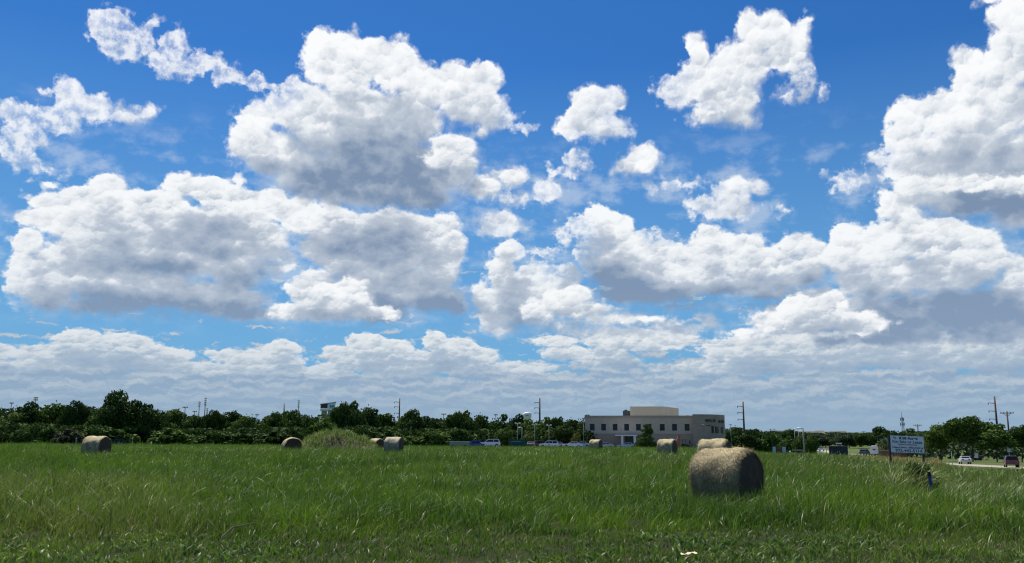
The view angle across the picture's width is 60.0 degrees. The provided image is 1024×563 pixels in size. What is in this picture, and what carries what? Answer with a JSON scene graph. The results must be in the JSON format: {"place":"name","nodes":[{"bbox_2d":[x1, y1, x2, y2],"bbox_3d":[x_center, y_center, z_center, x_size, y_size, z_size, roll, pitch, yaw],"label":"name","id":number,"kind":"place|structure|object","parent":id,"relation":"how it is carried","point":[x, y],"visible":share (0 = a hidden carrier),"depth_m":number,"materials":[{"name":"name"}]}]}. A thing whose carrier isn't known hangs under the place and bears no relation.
{"place":"outdoors","nodes":[
{"label":"outdoors","id":0,"kind":"place"},
{"bbox_2d":[0,0,1023,432],"bbox_3d":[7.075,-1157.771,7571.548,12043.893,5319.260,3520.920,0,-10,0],"label":"sky","id":1,"kind":"structure","parent":0,"point":[786,214],"depth_m":8533.58,"materials":[{"name":"blue"}]},
{"bbox_2d":[0,432,1023,562],"bbox_3d":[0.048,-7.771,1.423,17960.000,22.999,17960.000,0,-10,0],"label":"ground","id":2,"kind":"structure","parent":0,"point":[857,448],"depth_m":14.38,"materials":[{"name":"green plant"}]},
{"bbox_2d":[0,411,28,443],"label":"woodland tree","id":3,"kind":"object","parent":2,"relation":"on","point":[6,430],"visible":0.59,"depth_m":187.14,"materials":[{"name":"green plant"}]},
{"bbox_2d":[4,401,40,425],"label":"woodland tree","id":4,"kind":"object","parent":2,"relation":"on","point":[29,413],"visible":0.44,"depth_m":250.77,"materials":[{"name":"green plant"}]},
{"bbox_2d":[9,422,53,443],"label":"bush","id":5,"kind":"object","parent":2,"relation":"on","point":[21,436],"visible":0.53,"depth_m":172.17,"materials":[{"name":"green plant"}]},
{"bbox_2d":[33,427,59,443],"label":"bush","id":6,"kind":"object","parent":2,"relation":"on","point":[47,435],"visible":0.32,"depth_m":168.32,"materials":[{"name":"green plant"}]},
{"bbox_2d":[34,400,68,424],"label":"woodland tree","id":7,"kind":"object","parent":2,"relation":"on","point":[54,411],"visible":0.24,"depth_m":257.95,"materials":[{"name":"green plant"}]},
{"bbox_2d":[49,428,84,443],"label":"bush","id":8,"kind":"object","parent":2,"relation":"on","point":[65,436],"visible":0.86,"depth_m":164.27,"materials":[{"name":"green plant"}]},
{"bbox_2d":[54,400,92,425],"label":"woodland tree","id":9,"kind":"object","parent":2,"relation":"on","point":[71,415],"visible":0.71,"depth_m":252.92,"materials":[{"name":"green plant"}]},
{"bbox_2d":[83,407,102,425],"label":"woodland tree","id":10,"kind":"object","parent":2,"relation":"on","point":[92,420],"visible":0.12,"depth_m":245.05,"materials":[{"name":"green plant"}]},
{"bbox_2d":[80,424,111,436],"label":"bush","id":11,"kind":"object","parent":2,"relation":"on","point":[99,430],"visible":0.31,"depth_m":174.55,"materials":[{"name":"green plant"}]},
{"bbox_2d":[81,436,111,454],"bbox_3d":[-27.169,10.784,57.974,1.480,1.554,1.794,-1,-10,7],"label":"hay bale","id":12,"kind":"object","parent":2,"relation":"on","point":[92,444],"visible":0.88,"depth_m":57.41,"materials":[{"name":"plant"}]},
{"bbox_2d":[112,439,130,444],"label":"pickup truck","id":13,"kind":"object","parent":2,"relation":"on","point":[117,441],"visible":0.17,"depth_m":146.91,"materials":[{"name":"blue paint"}]},
{"bbox_2d":[108,428,140,444],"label":"bush","id":14,"kind":"object","parent":2,"relation":"on","point":[118,433],"visible":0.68,"depth_m":176.16,"materials":[{"name":"green plant"}]},
{"bbox_2d":[93,389,165,437],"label":"woodland tree","id":15,"kind":"object","parent":2,"relation":"on","point":[118,410],"visible":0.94,"depth_m":229.61,"materials":[{"name":"green plant"}]},
{"bbox_2d":[151,412,176,429],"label":"woodland tree","id":16,"kind":"object","parent":2,"relation":"on","point":[169,415],"visible":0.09,"depth_m":242.51,"materials":[{"name":"green plant"}]},
{"bbox_2d":[146,427,197,444],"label":"bush","id":17,"kind":"object","parent":2,"relation":"on","point":[173,436],"visible":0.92,"depth_m":191.39,"materials":[{"name":"green plant"}]},
{"bbox_2d":[163,408,187,428],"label":"woodland tree","id":18,"kind":"object","parent":2,"relation":"on","point":[178,417],"visible":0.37,"depth_m":247.39,"materials":[{"name":"green plant"}]},
{"bbox_2d":[181,416,206,428],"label":"woodland tree","id":19,"kind":"object","parent":2,"relation":"on","point":[198,421],"visible":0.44,"depth_m":246.51,"materials":[{"name":"green plant"}]},
{"bbox_2d":[188,430,231,444],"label":"bush","id":20,"kind":"object","parent":2,"relation":"on","point":[216,437],"visible":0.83,"depth_m":195.45,"materials":[{"name":"green plant"}]},
{"bbox_2d":[204,409,230,430],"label":"woodland tree","id":21,"kind":"object","parent":2,"relation":"on","point":[217,420],"visible":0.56,"depth_m":251.15,"materials":[{"name":"green plant"}]},
{"bbox_2d":[223,410,242,426],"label":"woodland tree","id":22,"kind":"object","parent":2,"relation":"on","point":[233,416],"visible":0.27,"depth_m":256.92,"materials":[{"name":"green plant"}]},
{"bbox_2d":[222,433,256,444],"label":"bush","id":23,"kind":"object","parent":2,"relation":"on","point":[241,438],"visible":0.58,"depth_m":195.30,"materials":[{"name":"green plant"}]},
{"bbox_2d":[221,522,260,537],"bbox_3d":[-4.048,3.706,13.266,0.574,0.226,0.028,6,-12,-28],"label":"dry stick","id":24,"kind":"object","parent":2,"relation":"on","point":[229,530],"visible":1,"depth_m":13.22,"materials":[{"name":"wood"}]},
{"bbox_2d":[229,414,256,428],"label":"woodland tree","id":25,"kind":"object","parent":2,"relation":"on","point":[246,421],"visible":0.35,"depth_m":246.28,"materials":[{"name":"green plant"}]},
{"bbox_2d":[256,417,274,428],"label":"woodland tree","id":26,"kind":"object","parent":2,"relation":"on","point":[261,424],"visible":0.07,"depth_m":254.69,"materials":[{"name":"green plant"}]},
{"bbox_2d":[252,429,291,445],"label":"bush","id":27,"kind":"object","parent":2,"relation":"on","point":[271,437],"visible":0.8,"depth_m":190.94,"materials":[{"name":"green plant"}]},
{"bbox_2d":[261,410,289,427],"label":"woodland tree","id":28,"kind":"object","parent":2,"relation":"on","point":[280,418],"visible":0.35,"depth_m":256.80,"materials":[{"name":"green plant"}]},
{"bbox_2d":[281,437,301,449],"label":"hay bale","id":29,"kind":"object","parent":2,"relation":"on","point":[291,442],"visible":0.74,"depth_m":76.17,"materials":[{"name":"plant"}]},
{"bbox_2d":[0,405,597,446],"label":"wood","id":30,"kind":"object","parent":2,"relation":"on","point":[483,435],"visible":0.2,"depth_m":230.88,"materials":[{"name":"green plant"}]},
{"bbox_2d":[280,409,319,430],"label":"woodland tree","id":31,"kind":"object","parent":2,"relation":"on","point":[293,418],"visible":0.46,"depth_m":253.31,"materials":[{"name":"green plant"}]},
{"bbox_2d":[305,420,348,437],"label":"bush","id":32,"kind":"object","parent":2,"relation":"on","point":[317,427],"visible":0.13,"depth_m":186.44,"materials":[{"name":"green plant"}]},
{"bbox_2d":[320,402,335,417],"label":"press box","id":33,"kind":"object","parent":2,"relation":"on","point":[326,407],"visible":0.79,"depth_m":337.04,"materials":[{"name":"white paint"}]},
{"bbox_2d":[302,432,376,449],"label":"earth mound","id":34,"kind":"object","parent":2,"relation":"on","point":[334,443],"visible":0.38,"depth_m":92.99,"materials":[{"name":"green plant"}]},
{"bbox_2d":[301,426,377,449],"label":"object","id":35,"kind":"object","parent":34,"relation":"on","point":[313,437],"visible":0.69,"depth_m":93.82,"materials":[{"name":"green plant"}]},
{"bbox_2d":[329,400,368,429],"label":"woodland tree","id":36,"kind":"object","parent":2,"relation":"on","point":[343,415],"visible":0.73,"depth_m":235.70,"materials":[{"name":"green plant"}]},
{"bbox_2d":[350,424,378,439],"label":"bush","id":37,"kind":"object","parent":2,"relation":"on","point":[368,431],"visible":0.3,"depth_m":166.73,"materials":[{"name":"green plant"}]},
{"bbox_2d":[361,404,380,427],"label":"woodland tree","id":38,"kind":"object","parent":2,"relation":"on","point":[371,416],"visible":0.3,"depth_m":241.65,"materials":[{"name":"green plant"}]},
{"bbox_2d":[371,438,383,447],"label":"hay bale","id":39,"kind":"object","parent":2,"relation":"on","point":[379,441],"visible":0.45,"depth_m":97.98},
{"bbox_2d":[376,413,395,427],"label":"woodland tree","id":40,"kind":"object","parent":2,"relation":"on","point":[385,419],"visible":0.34,"depth_m":248.37,"materials":[{"name":"green plant"}]},
{"bbox_2d":[383,436,403,452],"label":"hay bale","id":41,"kind":"object","parent":2,"relation":"on","point":[395,443],"visible":0.77,"depth_m":71.14,"materials":[{"name":"plant"}]},
{"bbox_2d":[375,429,411,445],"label":"bush","id":42,"kind":"object","parent":2,"relation":"on","point":[386,433],"visible":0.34,"depth_m":196.08,"materials":[{"name":"green plant"}]},
{"bbox_2d":[392,411,406,429],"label":"woodland tree","id":43,"kind":"object","parent":2,"relation":"on","point":[401,419],"visible":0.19,"depth_m":243.90,"materials":[{"name":"green plant"}]},
{"bbox_2d":[400,408,444,436],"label":"woodland tree","id":44,"kind":"object","parent":2,"relation":"on","point":[413,420],"visible":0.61,"depth_m":241.14,"materials":[{"name":"green plant"}]},
{"bbox_2d":[404,430,450,445],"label":"bush","id":45,"kind":"object","parent":2,"relation":"on","point":[434,437],"visible":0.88,"depth_m":200.23,"materials":[{"name":"green plant"}]},
{"bbox_2d":[449,441,469,446],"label":"grey trailer","id":46,"kind":"object","parent":2,"relation":"on","point":[460,443],"visible":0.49,"depth_m":180.00,"materials":[{"name":"metal"}]},
{"bbox_2d":[446,428,478,446],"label":"bush","id":47,"kind":"object","parent":2,"relation":"on","point":[457,434],"visible":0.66,"depth_m":210.62,"materials":[{"name":"green plant"}]},
{"bbox_2d":[445,410,480,430],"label":"woodland tree","id":48,"kind":"object","parent":2,"relation":"on","point":[460,420],"visible":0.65,"depth_m":237.47,"materials":[{"name":"green plant"}]},
{"bbox_2d":[473,412,490,430],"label":"woodland tree","id":49,"kind":"object","parent":2,"relation":"on","point":[482,421],"visible":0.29,"depth_m":243.20,"materials":[{"name":"green plant"}]},
{"bbox_2d":[489,414,511,432],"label":"woodland tree","id":50,"kind":"object","parent":2,"relation":"on","point":[497,423],"visible":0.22,"depth_m":254.63,"materials":[{"name":"green plant"}]},
{"bbox_2d":[493,427,513,444],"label":"tree","id":51,"kind":"object","parent":2,"relation":"on","point":[504,435],"visible":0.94,"depth_m":210.23,"materials":[{"name":"green plant"}]},
{"bbox_2d":[0,524,1021,562],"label":"weeds","id":52,"kind":"object","parent":2,"relation":"on","point":[685,540],"visible":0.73,"depth_m":13.09,"materials":[{"name":"green plant"}]},
{"bbox_2d":[507,413,525,430],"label":"woodland tree","id":53,"kind":"object","parent":2,"relation":"on","point":[517,419],"visible":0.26,"depth_m":258.07,"materials":[{"name":"green plant"}]},
{"bbox_2d":[508,439,526,446],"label":"waste skip","id":54,"kind":"object","parent":2,"relation":"on","point":[518,442],"visible":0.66,"depth_m":179.01,"materials":[{"name":"green paint"}]},
{"bbox_2d":[518,418,537,435],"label":"woodland tree","id":55,"kind":"object","parent":2,"relation":"on","point":[527,426],"visible":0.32,"depth_m":250.43,"materials":[{"name":"green plant"}]},
{"bbox_2d":[521,433,535,443],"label":"tree","id":56,"kind":"object","parent":2,"relation":"on","point":[528,437],"visible":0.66,"depth_m":214.18,"materials":[{"name":"green plant"}]},
{"bbox_2d":[535,416,552,432],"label":"woodland tree","id":57,"kind":"object","parent":2,"relation":"on","point":[541,424],"visible":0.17,"depth_m":254.56,"materials":[{"name":"green plant"}]},
{"bbox_2d":[542,433,554,442],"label":"tree","id":58,"kind":"object","parent":2,"relation":"on","point":[545,438],"visible":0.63,"depth_m":220.02,"materials":[{"name":"green plant"}]},
{"bbox_2d":[545,416,565,428],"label":"woodland tree","id":59,"kind":"object","parent":2,"relation":"on","point":[556,421],"visible":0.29,"depth_m":257.67,"materials":[{"name":"green plant"}]},
{"bbox_2d":[549,424,574,442],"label":"tree","id":60,"kind":"object","parent":2,"relation":"on","point":[563,433],"visible":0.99,"depth_m":217.88,"materials":[{"name":"green plant"}]},
{"bbox_2d":[563,419,579,431],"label":"woodland tree","id":61,"kind":"object","parent":2,"relation":"on","point":[572,423],"visible":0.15,"depth_m":252.97,"materials":[{"name":"green plant"}]},
{"bbox_2d":[571,432,581,441],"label":"tree","id":62,"kind":"object","parent":2,"relation":"on","point":[576,438],"visible":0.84,"depth_m":210.31,"materials":[{"name":"green plant"}]},
{"bbox_2d":[577,414,589,439],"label":"woodland tree","id":63,"kind":"object","parent":2,"relation":"on","point":[579,425],"visible":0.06,"depth_m":257.99,"materials":[{"name":"green plant"}]},
{"bbox_2d":[589,439,602,448],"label":"hay bale","id":64,"kind":"object","parent":2,"relation":"on","point":[593,443],"visible":0.77,"depth_m":103.74},
{"bbox_2d":[634,424,656,447],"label":"cedar tree","id":65,"kind":"object","parent":2,"relation":"on","point":[644,438],"visible":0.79,"depth_m":202.56,"materials":[{"name":"green plant"}]},
{"bbox_2d":[585,406,724,447],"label":"office building","id":66,"kind":"structure","parent":2,"relation":"on","point":[662,421],"depth_m":231.73,"materials":[{"name":"paint"}]},
{"bbox_2d":[657,439,677,454],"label":"hay bale","id":67,"kind":"object","parent":2,"relation":"on","point":[665,445],"visible":0.84,"depth_m":69.25,"materials":[{"name":"plant"}]},
{"bbox_2d":[696,438,731,451],"bbox_3d":[9.329,7.931,40.858,1.498,1.532,1.808,-5,-12,26],"label":"hay bale","id":68,"kind":"object","parent":2,"relation":"on","point":[717,442],"visible":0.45,"depth_m":40.49,"materials":[{"name":"plant"}]},
{"bbox_2d":[686,445,767,503],"bbox_3d":[5.361,4.819,22.104,1.532,1.579,1.893,-8,-14,40],"label":"hay bale","id":69,"kind":"object","parent":2,"relation":"on","point":[726,469],"visible":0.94,"depth_m":21.62,"materials":[{"name":"plant"}]},
{"bbox_2d":[725,425,742,444],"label":"roadside tree","id":70,"kind":"object","parent":2,"relation":"on","point":[731,433],"visible":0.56,"depth_m":411.39,"materials":[{"name":"green plant"}]},
{"bbox_2d":[737,402,744,436],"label":"power mast","id":71,"kind":"object","parent":2,"relation":"on","point":[742,406],"visible":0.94,"depth_m":355.91,"materials":[{"name":"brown metal"}]},
{"bbox_2d":[731,433,765,450],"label":"roadside tree","id":72,"kind":"object","parent":2,"relation":"on","point":[747,441],"visible":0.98,"depth_m":293.76,"materials":[{"name":"green plant"}]},
{"bbox_2d":[741,428,765,438],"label":"roadside tree","id":73,"kind":"object","parent":2,"relation":"on","point":[756,433],"visible":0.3,"depth_m":430.21,"materials":[{"name":"green plant"}]},
{"bbox_2d":[754,432,780,452],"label":"roadside tree","id":74,"kind":"object","parent":2,"relation":"on","point":[772,439],"visible":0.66,"depth_m":323.47,"materials":[{"name":"green plant"}]},
{"bbox_2d":[772,447,785,453],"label":"equipment cabinet","id":75,"kind":"object","parent":2,"relation":"on","point":[780,449],"visible":0.62,"depth_m":119.94,"materials":[{"name":"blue metal"}]},
{"bbox_2d":[776,436,792,452],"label":"roadside tree","id":76,"kind":"object","parent":2,"relation":"on","point":[786,442],"visible":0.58,"depth_m":186.41,"materials":[{"name":"green plant"}]},
{"bbox_2d":[778,429,800,441],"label":"roadside tree","id":77,"kind":"object","parent":2,"relation":"on","point":[786,432],"visible":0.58,"depth_m":509.44,"materials":[{"name":"green plant"}]},
{"bbox_2d":[791,434,807,452],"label":"roadside tree","id":78,"kind":"object","parent":2,"relation":"on","point":[797,444],"visible":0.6,"depth_m":181.63,"materials":[{"name":"green plant"}]},
{"bbox_2d":[805,434,819,453],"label":"roadside tree","id":79,"kind":"object","parent":2,"relation":"on","point":[812,444],"visible":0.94,"depth_m":178.24,"materials":[{"name":"green plant"}]},
{"bbox_2d":[815,434,842,447],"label":"roadside tree","id":80,"kind":"object","parent":2,"relation":"on","point":[822,440],"visible":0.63,"depth_m":469.93,"materials":[{"name":"green plant"}]},
{"bbox_2d":[828,446,847,455],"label":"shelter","id":81,"kind":"object","parent":2,"relation":"on","point":[839,450],"visible":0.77,"depth_m":89.41,"materials":[{"name":"metal"}]},
{"bbox_2d":[829,434,856,447],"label":"roadside tree","id":82,"kind":"object","parent":2,"relation":"on","point":[847,439],"visible":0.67,"depth_m":459.40,"materials":[{"name":"green plant"}]},
{"bbox_2d":[853,432,878,445],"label":"roadside tree","id":83,"kind":"object","parent":2,"relation":"on","point":[861,439],"visible":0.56,"depth_m":442.53,"materials":[{"name":"green plant"}]},
{"bbox_2d":[725,428,1023,459],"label":"hillside wood","id":84,"kind":"object","parent":2,"relation":"on","point":[960,446],"visible":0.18,"depth_m":256.94,"materials":[{"name":"green plant"}]},
{"bbox_2d":[867,426,907,443],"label":"roadside tree","id":85,"kind":"object","parent":2,"relation":"on","point":[879,432],"visible":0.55,"depth_m":421.45,"materials":[{"name":"green plant"}]},
{"bbox_2d":[880,450,906,457],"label":"brick wall","id":86,"kind":"structure","parent":2,"relation":"on","point":[884,452],"depth_m":225.99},
{"bbox_2d":[896,428,915,434],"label":"roadside tree","id":87,"kind":"object","parent":2,"relation":"on","point":[910,431],"visible":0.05,"depth_m":434.73,"materials":[{"name":"green plant"}]},
{"bbox_2d":[888,435,924,462],"bbox_3d":[28.661,12.441,64.349,3.040,2.553,0.166,4,-11,-18],"label":"for sale sign","id":88,"kind":"object","parent":2,"relation":"on","point":[905,444],"visible":1,"depth_m":64.36,"materials":[{"name":"white metal"}]},
{"bbox_2d":[898,461,939,490],"bbox_3d":[12.979,6.322,28.288,1.216,1.182,1.142,0,-10,0],"label":"leafy shrub","id":89,"kind":"object","parent":2,"relation":"on","point":[925,467],"visible":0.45,"depth_m":28.12,"materials":[{"name":"green plant"}]},
{"bbox_2d":[923,422,949,460],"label":"roadside tree","id":90,"kind":"object","parent":2,"relation":"on","point":[933,436],"visible":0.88,"depth_m":210.30,"materials":[{"name":"green plant"}]},
{"bbox_2d":[940,415,998,461],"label":"roadside tree","id":91,"kind":"object","parent":2,"relation":"on","point":[966,429],"visible":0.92,"depth_m":201.16,"materials":[{"name":"green plant"}]},
{"bbox_2d":[988,396,997,423],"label":"power mast","id":92,"kind":"object","parent":2,"relation":"on","point":[995,411],"visible":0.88,"depth_m":326.75,"materials":[{"name":"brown metal"}]},
{"bbox_2d":[972,423,1017,461],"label":"roadside tree","id":93,"kind":"object","parent":2,"relation":"on","point":[997,438],"visible":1,"depth_m":195.82,"materials":[{"name":"green plant"}]},
{"bbox_2d":[1007,425,1023,461],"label":"roadside tree","id":94,"kind":"object","parent":2,"relation":"on","point":[1015,432],"visible":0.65,"depth_m":205.66,"materials":[{"name":"green plant"}]},
{"bbox_2d":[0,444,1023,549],"bbox_3d":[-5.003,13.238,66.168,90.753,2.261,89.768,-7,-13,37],"label":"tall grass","id":95,"kind":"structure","parent":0,"point":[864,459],"depth_m":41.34,"materials":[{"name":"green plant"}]},
{"bbox_2d":[686,487,769,509],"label":"grass","id":96,"kind":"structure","parent":0,"point":[730,499],"depth_m":20.78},
{"bbox_2d":[845,455,942,465],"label":"dry grass","id":97,"kind":"structure","parent":0,"point":[931,459],"depth_m":73.15,"materials":[{"name":"plant"}]},
{"bbox_2d":[873,456,956,492],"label":"reed grass","id":98,"kind":"structure","parent":0,"point":[898,475],"depth_m":27.82,"materials":[{"name":"green plant"}]},
{"bbox_2d":[817,450,1023,468],"bbox_3d":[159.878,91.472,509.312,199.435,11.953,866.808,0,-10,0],"label":"road","id":99,"kind":"structure","parent":0,"point":[963,464],"depth_m":128.90,"materials":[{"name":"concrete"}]},
{"bbox_2d":[870,445,878,455],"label":"box van","id":100,"kind":"object","parent":99,"relation":"on","point":[873,449],"visible":0.79,"depth_m":245.70,"materials":[{"name":"white paint"}]},
{"bbox_2d":[958,456,971,463],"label":"parked car","id":101,"kind":"object","parent":99,"relation":"on","point":[961,459],"visible":0.94,"depth_m":145.89,"materials":[{"name":"silver metal"}]},
{"bbox_2d":[1003,456,1019,467],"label":"parked suv","id":102,"kind":"object","parent":99,"relation":"on","point":[1010,460],"visible":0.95,"depth_m":113.25,"materials":[{"name":"red paint"}]},
{"bbox_2d":[932,474,1023,505],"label":"coarse grass","id":103,"kind":"structure","parent":0,"point":[985,487],"depth_m":25.22,"materials":[{"name":"green plant"}]},
{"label":"car park","id":104,"kind":"structure","parent":0,"visible":0},
{"bbox_2d":[480,439,500,445],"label":"parked suv","id":105,"kind":"object","parent":104,"relation":"on","point":[491,441],"visible":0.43,"depth_m":191.94,"materials":[{"name":"white paint"}]},
{"bbox_2d":[539,440,558,446],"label":"parked suv","id":106,"kind":"object","parent":104,"relation":"on","point":[549,443],"visible":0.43,"depth_m":209.60,"materials":[{"name":"white paint"}]},
{"bbox_2d":[562,441,581,446],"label":"parked car","id":107,"kind":"object","parent":104,"relation":"on","point":[572,443],"visible":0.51,"depth_m":201.74,"materials":[{"name":"white paint"}]},
{"bbox_2d":[676,435,690,447],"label":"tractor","id":108,"kind":"object","parent":104,"relation":"on","point":[678,441],"visible":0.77,"depth_m":201.51,"materials":[{"name":"paint"}]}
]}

